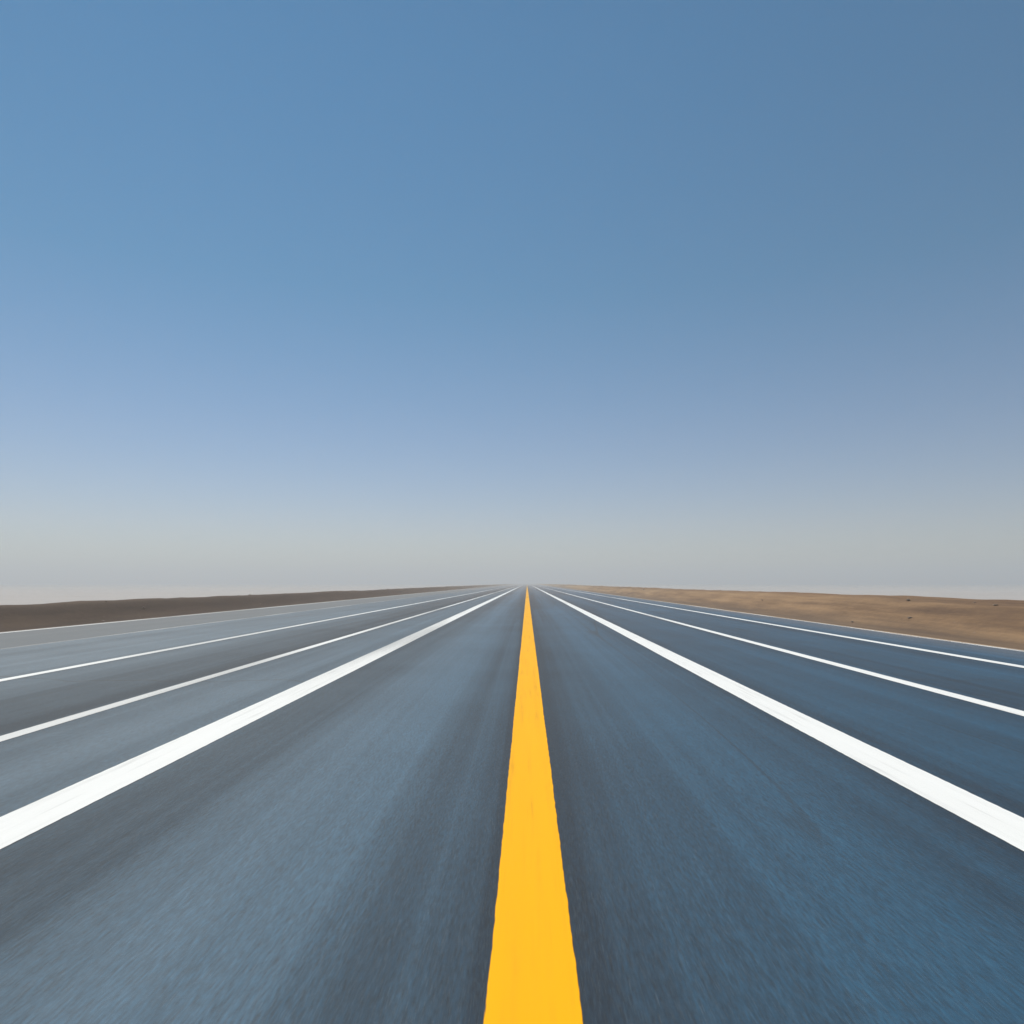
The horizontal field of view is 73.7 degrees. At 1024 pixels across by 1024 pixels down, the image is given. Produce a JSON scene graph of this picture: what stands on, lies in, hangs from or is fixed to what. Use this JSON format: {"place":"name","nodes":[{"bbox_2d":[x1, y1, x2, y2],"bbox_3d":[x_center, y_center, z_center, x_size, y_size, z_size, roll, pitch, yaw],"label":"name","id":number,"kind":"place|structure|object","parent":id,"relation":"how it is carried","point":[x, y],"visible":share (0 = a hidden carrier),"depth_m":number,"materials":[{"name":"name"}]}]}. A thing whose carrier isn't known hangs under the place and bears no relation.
{"place":"outdoors","nodes":[
{"label":"outdoors","id":0,"kind":"place"},
{"bbox_2d":[0,583,522,631],"bbox_3d":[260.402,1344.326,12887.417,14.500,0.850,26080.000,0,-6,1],"label":"berm","id":1,"kind":"structure","parent":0,"point":[25,617],"depth_m":33.05,"materials":[{"name":"brown soil"}]},
{"bbox_2d":[0,583,523,648],"bbox_3d":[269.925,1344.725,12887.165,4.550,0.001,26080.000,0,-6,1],"label":"shoulder","id":2,"kind":"object","parent":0,"point":[22,638],"depth_m":27.15},
{"bbox_2d":[0,583,1023,1023],"bbox_3d":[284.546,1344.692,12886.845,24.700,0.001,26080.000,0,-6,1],"label":"road asphalt","id":3,"kind":"structure","parent":0,"point":[330,853],"depth_m":4.54,"materials":[{"name":"grey asphalt"}]},
{"bbox_2d":[531,585,1023,850],"bbox_3d":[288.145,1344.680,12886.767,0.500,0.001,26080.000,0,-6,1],"label":"lane line","id":4,"kind":"object","parent":3,"relation":"on","point":[999,822],"depth_m":6.16,"materials":[{"name":"paint"}]},
{"bbox_2d":[0,583,1023,604],"bbox_3d":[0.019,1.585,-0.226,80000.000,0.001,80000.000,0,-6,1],"label":"ground","id":5,"kind":"structure","parent":0,"point":[24,593],"depth_m":205.25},
{"bbox_2d":[0,0,1023,582],"label":"sky","id":6,"kind":"structure","parent":0,"point":[291,291],"materials":[{"name":"blue"}]},
{"bbox_2d":[530,583,1023,649],"bbox_3d":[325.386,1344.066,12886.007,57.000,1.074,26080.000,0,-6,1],"label":"ground","id":7,"kind":"structure","parent":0,"point":[983,617],"depth_m":28.93,"materials":[{"name":"brown soil"}]},
{"bbox_2d":[544,584,997,632],"bbox_3d":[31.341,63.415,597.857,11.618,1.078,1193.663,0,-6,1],"label":"stones","id":8,"kind":"object","parent":7,"relation":"on","point":[852,621],"visible":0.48,"depth_m":24.44,"materials":[{"name":"brown stone"}]}
]}

